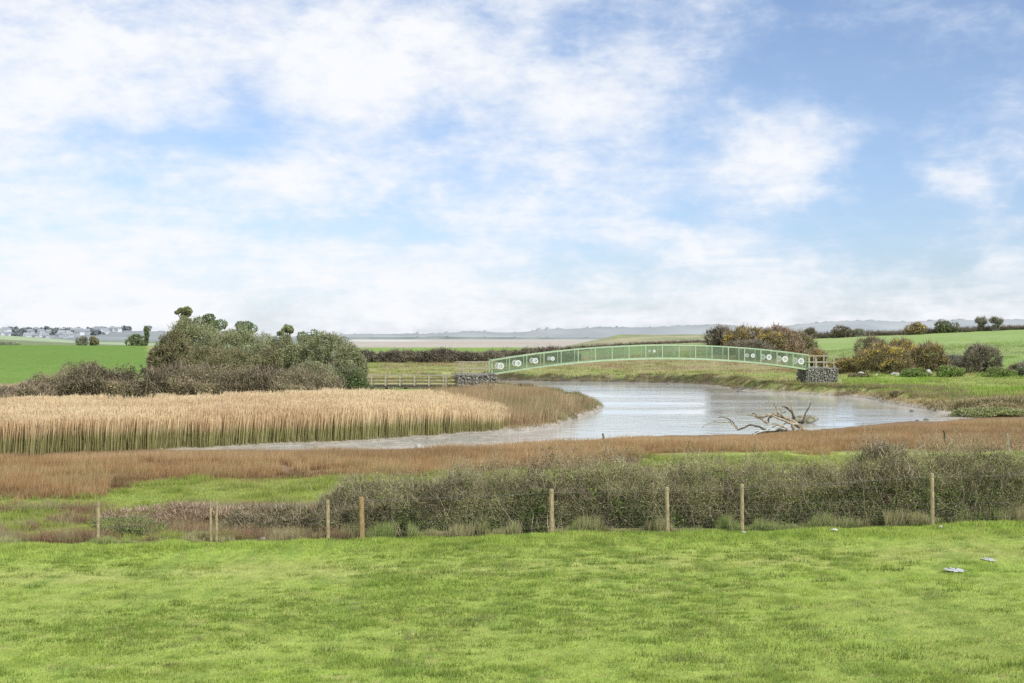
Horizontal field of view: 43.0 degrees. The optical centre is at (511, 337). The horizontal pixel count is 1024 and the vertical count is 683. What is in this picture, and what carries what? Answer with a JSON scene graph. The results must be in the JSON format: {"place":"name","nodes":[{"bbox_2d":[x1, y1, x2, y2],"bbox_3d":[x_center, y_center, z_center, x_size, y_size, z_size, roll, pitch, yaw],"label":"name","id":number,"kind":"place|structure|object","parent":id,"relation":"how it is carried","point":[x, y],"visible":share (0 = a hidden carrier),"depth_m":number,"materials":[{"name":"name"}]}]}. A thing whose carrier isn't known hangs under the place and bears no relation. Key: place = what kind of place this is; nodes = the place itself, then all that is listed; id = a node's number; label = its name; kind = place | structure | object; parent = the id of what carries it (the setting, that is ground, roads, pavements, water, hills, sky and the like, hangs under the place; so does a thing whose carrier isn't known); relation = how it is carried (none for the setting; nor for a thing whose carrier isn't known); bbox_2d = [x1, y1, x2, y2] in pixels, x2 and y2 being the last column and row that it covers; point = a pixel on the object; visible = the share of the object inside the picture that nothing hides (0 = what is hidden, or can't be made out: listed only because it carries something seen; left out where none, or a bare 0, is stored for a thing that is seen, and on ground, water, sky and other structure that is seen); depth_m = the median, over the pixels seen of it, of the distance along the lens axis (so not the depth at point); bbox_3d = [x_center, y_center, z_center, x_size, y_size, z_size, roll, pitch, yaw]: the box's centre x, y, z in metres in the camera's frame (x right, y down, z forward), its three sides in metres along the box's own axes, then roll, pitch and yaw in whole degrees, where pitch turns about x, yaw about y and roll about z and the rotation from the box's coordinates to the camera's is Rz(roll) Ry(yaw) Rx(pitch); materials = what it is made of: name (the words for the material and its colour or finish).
{"place":"outdoors","nodes":[
{"label":"outdoors","id":0,"kind":"place"},
{"bbox_2d":[12,331,301,339],"bbox_3d":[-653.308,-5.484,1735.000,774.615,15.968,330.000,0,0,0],"label":"town hill","id":1,"kind":"structure","parent":0,"point":[154,335],"depth_m":1666.30,"materials":[{"name":"grey"}]},
{"bbox_2d":[11,331,22,336],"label":"town tree","id":2,"kind":"object","parent":1,"relation":"on","point":[17,333],"visible":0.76,"depth_m":1645.51,"materials":[{"name":"grey plant"}]},
{"bbox_2d":[27,329,34,334],"bbox_3d":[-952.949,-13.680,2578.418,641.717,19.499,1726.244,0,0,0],"label":"house","id":3,"kind":"structure","parent":1,"relation":"on","point":[31,331],"depth_m":1718.14,"materials":[{"name":"paint"}]},
{"bbox_2d":[42,334,50,337],"bbox_3d":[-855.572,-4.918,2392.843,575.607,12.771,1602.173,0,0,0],"label":"house","id":4,"kind":"structure","parent":1,"relation":"on","point":[45,335],"depth_m":1594.30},
{"bbox_2d":[49,329,57,334],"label":"town tree","id":5,"kind":"object","parent":1,"relation":"on","point":[53,332],"visible":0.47,"depth_m":1687.89,"materials":[{"name":"grey plant"}]},
{"bbox_2d":[55,332,62,337],"bbox_3d":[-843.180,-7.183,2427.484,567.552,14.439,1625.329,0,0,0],"label":"house","id":6,"kind":"structure","parent":1,"relation":"on","point":[58,334],"depth_m":1617.06,"materials":[{"name":"stone"}]},
{"bbox_2d":[66,332,73,337],"bbox_3d":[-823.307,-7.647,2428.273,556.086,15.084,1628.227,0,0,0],"label":"house","id":7,"kind":"structure","parent":1,"relation":"on","point":[71,334],"depth_m":1617.56,"materials":[{"name":"paint"}]},
{"bbox_2d":[74,329,84,334],"bbox_3d":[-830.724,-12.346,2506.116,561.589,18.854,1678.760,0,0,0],"label":"house","id":8,"kind":"structure","parent":1,"relation":"on","point":[79,331],"depth_m":1670.68,"materials":[{"name":"stone"}]},
{"bbox_2d":[83,329,90,334],"bbox_3d":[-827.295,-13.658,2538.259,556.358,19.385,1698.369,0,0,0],"label":"house","id":9,"kind":"structure","parent":1,"relation":"on","point":[87,331],"depth_m":1690.27,"materials":[{"name":"stone"}]},
{"bbox_2d":[90,330,98,334],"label":"town tree","id":10,"kind":"object","parent":1,"relation":"on","point":[95,332],"visible":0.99,"depth_m":1666.71,"materials":[{"name":"grey plant"}]},
{"bbox_2d":[93,326,102,331],"bbox_3d":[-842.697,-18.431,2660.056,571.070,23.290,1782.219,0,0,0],"label":"house","id":11,"kind":"structure","parent":1,"relation":"on","point":[97,328],"depth_m":1773.39,"materials":[{"name":"stone"}]},
{"bbox_2d":[109,326,115,331],"bbox_3d":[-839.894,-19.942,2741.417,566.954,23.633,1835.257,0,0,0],"label":"house","id":12,"kind":"structure","parent":1,"relation":"on","point":[111,328],"depth_m":1826.06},
{"bbox_2d":[114,327,121,331],"bbox_3d":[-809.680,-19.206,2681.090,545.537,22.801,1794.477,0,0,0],"label":"house","id":13,"kind":"structure","parent":1,"relation":"on","point":[118,329],"depth_m":1786.54,"materials":[{"name":"paint"}]},
{"bbox_2d":[121,325,131,330],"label":"town tree","id":14,"kind":"object","parent":1,"relation":"on","point":[123,327],"visible":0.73,"depth_m":1897.35,"materials":[{"name":"grey plant"}]},
{"bbox_2d":[339,336,602,338],"bbox_3d":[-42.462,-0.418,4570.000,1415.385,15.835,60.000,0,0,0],"label":"distant shore","id":15,"kind":"structure","parent":0,"point":[462,337],"depth_m":4565.26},
{"bbox_2d":[0,330,1023,682],"bbox_3d":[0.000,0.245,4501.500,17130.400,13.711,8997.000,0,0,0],"label":"ground","id":16,"kind":"structure","parent":0,"point":[28,358],"depth_m":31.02,"materials":[{"name":"plant"}]},
{"bbox_2d":[0,341,20,344],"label":"field bush","id":17,"kind":"object","parent":16,"relation":"on","point":[11,343],"visible":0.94,"depth_m":261.32,"materials":[{"name":"green plant"}]},
{"bbox_2d":[0,379,61,397],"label":"bush","id":18,"kind":"object","parent":16,"relation":"on","point":[28,389],"visible":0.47,"depth_m":107.58,"materials":[{"name":"brown plant"}]},
{"bbox_2d":[75,335,88,344],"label":"field bush","id":19,"kind":"object","parent":16,"relation":"on","point":[83,340],"visible":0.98,"depth_m":261.67,"materials":[{"name":"green plant"}]},
{"bbox_2d":[89,336,99,345],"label":"field bush","id":20,"kind":"object","parent":16,"relation":"on","point":[94,341],"visible":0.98,"depth_m":263.45,"materials":[{"name":"green plant"}]},
{"bbox_2d":[88,512,170,536],"bbox_3d":[-11.613,5.710,39.416,2.586,0.871,1.196,0,0,0],"label":"bramble patch","id":21,"kind":"object","parent":16,"relation":"on","point":[123,525],"visible":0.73,"depth_m":39.31,"materials":[{"name":"brown plant"}]},
{"bbox_2d":[125,333,149,345],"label":"field bush","id":22,"kind":"object","parent":16,"relation":"on","point":[131,339],"visible":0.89,"depth_m":265.35,"materials":[{"name":"green plant"}]},
{"bbox_2d":[143,326,149,345],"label":"ivy stump","id":23,"kind":"object","parent":16,"relation":"on","point":[147,335],"visible":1,"depth_m":257.79,"materials":[{"name":"green plant"}]},
{"bbox_2d":[143,345,168,377],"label":"thorn bush","id":24,"kind":"object","parent":16,"relation":"on","point":[148,359],"visible":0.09,"depth_m":138.68,"materials":[{"name":"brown plant"}]},
{"bbox_2d":[0,357,346,398],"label":"bramble hedge","id":25,"kind":"object","parent":16,"relation":"on","point":[99,380],"visible":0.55,"depth_m":109.60,"materials":[{"name":"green plant"}]},
{"bbox_2d":[150,328,203,379],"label":"thorn bush","id":26,"kind":"object","parent":16,"relation":"on","point":[177,346],"visible":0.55,"depth_m":133.26,"materials":[{"name":"green plant"}]},
{"bbox_2d":[94,499,262,524],"bbox_3d":[-10.612,5.666,41.838,5.633,1.010,1.770,0,0,0],"label":"bramble patch","id":27,"kind":"object","parent":16,"relation":"on","point":[179,509],"visible":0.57,"depth_m":41.60,"materials":[{"name":"brown plant"}]},
{"bbox_2d":[0,496,358,543],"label":"dead bracken","id":28,"kind":"object","parent":16,"relation":"on","point":[69,517],"visible":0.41,"depth_m":39.65,"materials":[{"name":"brown plant"}]},
{"bbox_2d":[174,306,192,333],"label":"ivy tree","id":29,"kind":"object","parent":16,"relation":"on","point":[186,311],"visible":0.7,"depth_m":138.75,"materials":[{"name":"green plant"}]},
{"bbox_2d":[170,314,203,360],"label":"thorn bush","id":30,"kind":"object","parent":16,"relation":"on","point":[184,323],"visible":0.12,"depth_m":136.64,"materials":[{"name":"green plant"}]},
{"bbox_2d":[162,315,226,366],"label":"thorn bush","id":31,"kind":"object","parent":16,"relation":"on","point":[208,330],"visible":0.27,"depth_m":136.18,"materials":[{"name":"green plant"}]},
{"bbox_2d":[192,313,227,347],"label":"ivy tree","id":32,"kind":"object","parent":16,"relation":"on","point":[223,324],"visible":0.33,"depth_m":140.58,"materials":[{"name":"green plant"}]},
{"bbox_2d":[176,343,248,383],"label":"thorn bush","id":33,"kind":"object","parent":16,"relation":"on","point":[227,353],"visible":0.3,"depth_m":126.46,"materials":[{"name":"green plant"}]},
{"bbox_2d":[207,322,263,369],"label":"thorn bush","id":34,"kind":"object","parent":16,"relation":"on","point":[231,337],"visible":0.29,"depth_m":132.47,"materials":[{"name":"green plant"}]},
{"bbox_2d":[219,320,257,353],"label":"ivy tree","id":35,"kind":"object","parent":16,"relation":"on","point":[251,325],"visible":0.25,"depth_m":139.54,"materials":[{"name":"green plant"}]},
{"bbox_2d":[0,386,511,454],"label":"reed bed","id":36,"kind":"object","parent":16,"relation":"on","point":[43,424],"visible":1,"depth_m":79.89,"materials":[{"name":"plant"}]},
{"bbox_2d":[233,332,279,369],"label":"thorn bush","id":37,"kind":"object","parent":16,"relation":"on","point":[268,340],"visible":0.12,"depth_m":130.41,"materials":[{"name":"green plant"}]},
{"bbox_2d":[240,344,300,381],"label":"thorn bush","id":38,"kind":"object","parent":16,"relation":"on","point":[268,360],"visible":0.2,"depth_m":122.95,"materials":[{"name":"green plant"}]},
{"bbox_2d":[223,500,338,532],"bbox_3d":[-7.001,5.545,39.598,3.701,1.292,1.540,0,0,0],"label":"bramble patch","id":39,"kind":"object","parent":16,"relation":"on","point":[281,521],"visible":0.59,"depth_m":39.48,"materials":[{"name":"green plant"}]},
{"bbox_2d":[271,332,294,361],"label":"thorn bush","id":40,"kind":"object","parent":16,"relation":"on","point":[283,340],"visible":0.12,"depth_m":128.67,"materials":[{"name":"green plant"}]},
{"bbox_2d":[277,324,293,339],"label":"ivy tree","id":41,"kind":"object","parent":16,"relation":"on","point":[287,329],"visible":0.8,"depth_m":129.84,"materials":[{"name":"green plant"}]},
{"bbox_2d":[279,332,332,376],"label":"willow bush","id":42,"kind":"object","parent":16,"relation":"on","point":[298,354],"visible":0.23,"depth_m":121.42,"materials":[{"name":"green plant"}]},
{"bbox_2d":[297,329,324,361],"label":"ivy tree","id":43,"kind":"object","parent":16,"relation":"on","point":[312,335],"visible":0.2,"depth_m":126.05,"materials":[{"name":"green plant"}]},
{"bbox_2d":[281,359,353,386],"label":"willow bush","id":44,"kind":"object","parent":16,"relation":"on","point":[316,364],"visible":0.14,"depth_m":113.43,"materials":[{"name":"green plant"}]},
{"bbox_2d":[303,330,361,367],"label":"willow bush","id":45,"kind":"object","parent":16,"relation":"on","point":[332,340],"visible":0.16,"depth_m":119.51,"materials":[{"name":"green plant"}]},
{"bbox_2d":[330,343,369,388],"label":"willow bush","id":46,"kind":"object","parent":16,"relation":"on","point":[349,357],"visible":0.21,"depth_m":116.77,"materials":[{"name":"green plant"}]},
{"bbox_2d":[331,362,375,389],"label":"willow bush","id":47,"kind":"object","parent":16,"relation":"on","point":[356,375],"visible":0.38,"depth_m":112.87,"materials":[{"name":"green plant"}]},
{"bbox_2d":[368,374,460,388],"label":"wooden fence","id":48,"kind":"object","parent":16,"relation":"on","point":[445,379],"visible":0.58,"depth_m":152.97,"materials":[{"name":"wood"}]},
{"bbox_2d":[344,343,580,362],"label":"field hedge","id":49,"kind":"object","parent":16,"relation":"on","point":[440,355],"visible":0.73,"depth_m":247.79,"materials":[{"name":"green plant"}]},
{"bbox_2d":[454,372,497,387],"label":"gabion","id":50,"kind":"object","parent":16,"relation":"on","point":[465,379],"visible":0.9,"depth_m":152.42,"materials":[{"name":"stone"}]},
{"bbox_2d":[456,361,495,374],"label":"parapet fence","id":51,"kind":"object","parent":50,"relation":"on","point":[466,368],"visible":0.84,"depth_m":152.64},
{"bbox_2d":[489,345,809,375],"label":"footbridge","id":52,"kind":"object","parent":50,"relation":"on","point":[560,357],"visible":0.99,"depth_m":157.07,"materials":[{"name":"green paint"}]},
{"bbox_2d":[417,379,602,431],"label":"peninsula rushes","id":53,"kind":"object","parent":16,"relation":"on","point":[522,408],"visible":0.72,"depth_m":111.05,"materials":[{"name":"plant"}]},
{"bbox_2d":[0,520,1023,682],"bbox_3d":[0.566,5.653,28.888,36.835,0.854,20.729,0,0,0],"label":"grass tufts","id":54,"kind":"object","parent":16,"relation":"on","point":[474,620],"visible":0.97,"depth_m":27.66,"materials":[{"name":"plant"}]},
{"bbox_2d":[0,418,1023,505],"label":"brown rushes","id":55,"kind":"object","parent":16,"relation":"on","point":[17,474],"visible":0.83,"depth_m":62.83,"materials":[{"name":"plant"}]},
{"bbox_2d":[0,449,1023,543],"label":"rough grass","id":56,"kind":"structure","parent":16,"relation":"on","point":[322,481],"depth_m":50.30,"materials":[{"name":"plant"}]},
{"bbox_2d":[0,473,1023,543],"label":"wire fence","id":57,"kind":"object","parent":16,"relation":"on","point":[361,523],"visible":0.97,"depth_m":38.08,"materials":[{"name":"wood"}]},
{"bbox_2d":[536,338,709,351],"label":"field hedge","id":58,"kind":"object","parent":16,"relation":"on","point":[643,342],"visible":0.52,"depth_m":362.67,"materials":[{"name":"green plant"}]},
{"bbox_2d":[309,417,1023,536],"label":"hedge","id":59,"kind":"object","parent":16,"relation":"on","point":[687,512],"visible":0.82,"depth_m":39.53,"materials":[{"name":"green plant"}]},
{"bbox_2d":[363,340,1023,419],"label":"marsh grass","id":60,"kind":"structure","parent":16,"relation":"on","point":[1005,390],"depth_m":190.09,"materials":[{"name":"plant"}]},
{"bbox_2d":[701,322,732,353],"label":"gorse bush","id":61,"kind":"object","parent":16,"relation":"on","point":[717,333],"visible":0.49,"depth_m":235.37,"materials":[{"name":"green plant"}]},
{"bbox_2d":[720,322,752,354],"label":"gorse bush","id":62,"kind":"object","parent":16,"relation":"on","point":[741,333],"visible":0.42,"depth_m":231.29,"materials":[{"name":"brown plant"}]},
{"bbox_2d":[715,336,780,359],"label":"gorse bush","id":63,"kind":"object","parent":16,"relation":"on","point":[750,344],"visible":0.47,"depth_m":221.45,"materials":[{"name":"brown plant"}]},
{"bbox_2d":[481,371,1023,422],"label":"bank tussocks","id":64,"kind":"object","parent":16,"relation":"on","point":[936,389],"visible":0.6,"depth_m":146.32,"materials":[{"name":"plant"}]},
{"bbox_2d":[746,324,764,346],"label":"gorse bush","id":65,"kind":"object","parent":16,"relation":"on","point":[754,329],"visible":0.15,"depth_m":235.55,"materials":[{"name":"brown plant"}]},
{"bbox_2d":[754,326,790,356],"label":"gorse bush","id":66,"kind":"object","parent":16,"relation":"on","point":[766,333],"visible":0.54,"depth_m":226.87,"materials":[{"name":"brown plant"}]},
{"bbox_2d":[767,322,806,355],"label":"russet bush","id":67,"kind":"object","parent":16,"relation":"on","point":[794,341],"visible":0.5,"depth_m":231.00,"materials":[{"name":"brown plant"}]},
{"bbox_2d":[791,328,819,353],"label":"russet bush","id":68,"kind":"object","parent":16,"relation":"on","point":[809,343],"visible":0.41,"depth_m":232.88,"materials":[{"name":"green plant"}]},
{"bbox_2d":[802,327,817,338],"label":"ridge tree","id":69,"kind":"object","parent":16,"relation":"on","point":[811,331],"visible":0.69,"depth_m":387.29,"materials":[{"name":"green plant"}]},
{"bbox_2d":[804,347,829,366],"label":"gorse bush","id":70,"kind":"object","parent":16,"relation":"on","point":[816,352],"visible":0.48,"depth_m":185.20,"materials":[{"name":"brown plant"}]},
{"bbox_2d":[796,366,838,382],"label":"gabion","id":71,"kind":"object","parent":16,"relation":"on","point":[812,374],"visible":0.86,"depth_m":160.10,"materials":[{"name":"stone"}]},
{"bbox_2d":[797,354,833,367],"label":"parapet fence","id":72,"kind":"object","parent":71,"relation":"on","point":[816,361],"visible":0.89,"depth_m":160.33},
{"bbox_2d":[830,323,852,337],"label":"ridge tree","id":73,"kind":"object","parent":16,"relation":"on","point":[841,332],"visible":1,"depth_m":384.39,"materials":[{"name":"green plant"}]},
{"bbox_2d":[824,355,867,373],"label":"gorse bush","id":74,"kind":"object","parent":16,"relation":"on","point":[842,365],"visible":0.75,"depth_m":180.55,"materials":[{"name":"green plant"}]},
{"bbox_2d":[852,328,865,336],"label":"ridge tree","id":75,"kind":"object","parent":16,"relation":"on","point":[857,332],"visible":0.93,"depth_m":387.10,"materials":[{"name":"green plant"}]},
{"bbox_2d":[848,373,871,376],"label":"bramble","id":76,"kind":"object","parent":16,"relation":"on","point":[857,374],"visible":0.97,"depth_m":172.73,"materials":[{"name":"brown plant"}]},
{"bbox_2d":[852,333,886,369],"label":"thorn bush","id":77,"kind":"object","parent":16,"relation":"on","point":[869,340],"visible":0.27,"depth_m":189.57,"materials":[{"name":"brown plant"}]},
{"bbox_2d":[849,340,918,373],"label":"gorse bush","id":78,"kind":"object","parent":16,"relation":"on","point":[884,361],"visible":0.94,"depth_m":179.07,"materials":[{"name":"green plant"}]},
{"bbox_2d":[851,435,923,516],"bbox_3d":[11.612,4.490,40.362,2.388,3.037,1.822,0,0,0],"label":"shrub","id":79,"kind":"object","parent":16,"relation":"on","point":[891,449],"visible":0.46,"depth_m":40.00,"materials":[{"name":"green plant"}]},
{"bbox_2d":[888,390,904,396],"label":"rush clump","id":80,"kind":"object","parent":16,"relation":"on","point":[896,393],"visible":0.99,"depth_m":130.02,"materials":[{"name":"brown plant"}]},
{"bbox_2d":[886,336,920,367],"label":"gorse bush","id":81,"kind":"object","parent":16,"relation":"on","point":[897,343],"visible":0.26,"depth_m":185.48,"materials":[{"name":"yellow plant"}]},
{"bbox_2d":[899,367,931,376],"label":"bramble","id":82,"kind":"object","parent":16,"relation":"on","point":[909,372],"visible":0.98,"depth_m":172.20,"materials":[{"name":"green plant"}]},
{"bbox_2d":[904,321,927,334],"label":"ridge tree","id":83,"kind":"object","parent":16,"relation":"on","point":[917,328],"visible":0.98,"depth_m":383.59,"materials":[{"name":"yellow plant"}]},
{"bbox_2d":[816,324,1023,338],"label":"ridge hedge","id":84,"kind":"object","parent":16,"relation":"on","point":[826,334],"visible":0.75,"depth_m":389.14,"materials":[{"name":"green plant"}]},
{"bbox_2d":[907,338,953,371],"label":"gorse bush","id":85,"kind":"object","parent":16,"relation":"on","point":[928,360],"visible":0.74,"depth_m":180.12,"materials":[{"name":"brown plant"}]},
{"bbox_2d":[933,319,959,332],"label":"ridge tree","id":86,"kind":"object","parent":16,"relation":"on","point":[942,325],"visible":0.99,"depth_m":387.21,"materials":[{"name":"green plant"}]},
{"bbox_2d":[931,353,966,368],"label":"thorn bush","id":87,"kind":"object","parent":16,"relation":"on","point":[956,359],"visible":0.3,"depth_m":182.10,"materials":[{"name":"grey plant"}]},
{"bbox_2d":[934,364,965,376],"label":"bramble","id":88,"kind":"object","parent":16,"relation":"on","point":[948,371],"visible":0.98,"depth_m":171.11,"materials":[{"name":"green plant"}]},
{"bbox_2d":[944,567,964,571],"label":"puddle","id":89,"kind":"object","parent":16,"relation":"on","point":[955,569],"visible":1,"depth_m":31.12,"materials":[{"name":"grey liquid"}]},
{"bbox_2d":[935,395,1023,413],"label":"rush clump","id":90,"kind":"object","parent":16,"relation":"on","point":[989,401],"visible":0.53,"depth_m":105.79,"materials":[{"name":"green plant"}]},
{"bbox_2d":[973,316,987,328],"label":"ridge tree","id":91,"kind":"object","parent":16,"relation":"on","point":[981,321],"visible":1,"depth_m":389.25,"materials":[{"name":"green plant"}]},
{"bbox_2d":[956,342,1005,372],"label":"thorn bush","id":92,"kind":"object","parent":16,"relation":"on","point":[979,356],"visible":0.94,"depth_m":177.38,"materials":[{"name":"grey plant"}]},
{"bbox_2d":[948,405,1023,418],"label":"rush clump","id":93,"kind":"object","parent":16,"relation":"on","point":[990,411],"visible":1,"depth_m":97.57,"materials":[{"name":"green plant"}]},
{"bbox_2d":[988,316,1003,330],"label":"ridge tree","id":94,"kind":"object","parent":16,"relation":"on","point":[997,321],"visible":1,"depth_m":387.06,"materials":[{"name":"green plant"}]},
{"bbox_2d":[980,366,1017,377],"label":"bramble","id":95,"kind":"object","parent":16,"relation":"on","point":[999,371],"visible":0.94,"depth_m":169.60,"materials":[{"name":"green plant"}]},
{"bbox_2d":[1008,362,1023,374],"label":"thorn bush","id":96,"kind":"object","parent":16,"relation":"on","point":[1015,365],"visible":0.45,"depth_m":171.71,"materials":[{"name":"green plant"}]},
{"bbox_2d":[1012,359,1023,376],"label":"bramble","id":97,"kind":"object","parent":16,"relation":"on","point":[1021,368],"visible":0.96,"depth_m":170.08,"materials":[{"name":"green plant"}]},
{"bbox_2d":[0,502,1023,545],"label":"dry grass","id":98,"kind":"structure","parent":0,"point":[592,525],"depth_m":38.89,"materials":[{"name":"plant"}]},
{"bbox_2d":[0,0,1023,336],"label":"sky","id":99,"kind":"structure","parent":0,"point":[340,166],"materials":[{"name":"blue"}]},
{"bbox_2d":[291,324,746,337],"bbox_3d":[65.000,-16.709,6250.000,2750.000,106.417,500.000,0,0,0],"label":"distant hills","id":100,"kind":"structure","parent":0,"point":[598,332],"depth_m":6284.12,"materials":[{"name":"grey"}]},
{"bbox_2d":[238,381,960,449],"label":"river water","id":101,"kind":"structure","parent":0,"point":[644,409],"depth_m":111.92,"materials":[{"name":"grey liquid"}]},
{"bbox_2d":[702,401,813,434],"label":"fallen tree","id":102,"kind":"object","parent":101,"relation":"on","point":[792,422],"visible":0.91,"depth_m":86.25,"materials":[{"name":"white wood"}]},
{"bbox_2d":[797,415,818,422],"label":"boulder","id":103,"kind":"object","parent":101,"relation":"in","point":[810,418],"visible":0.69,"depth_m":99.02,"materials":[{"name":"stone"}]},
{"bbox_2d":[705,319,1023,334],"bbox_3d":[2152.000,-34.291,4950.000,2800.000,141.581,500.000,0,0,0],"label":"hills","id":104,"kind":"structure","parent":0,"point":[871,324],"depth_m":5030.42,"materials":[{"name":"grey"}]}
]}

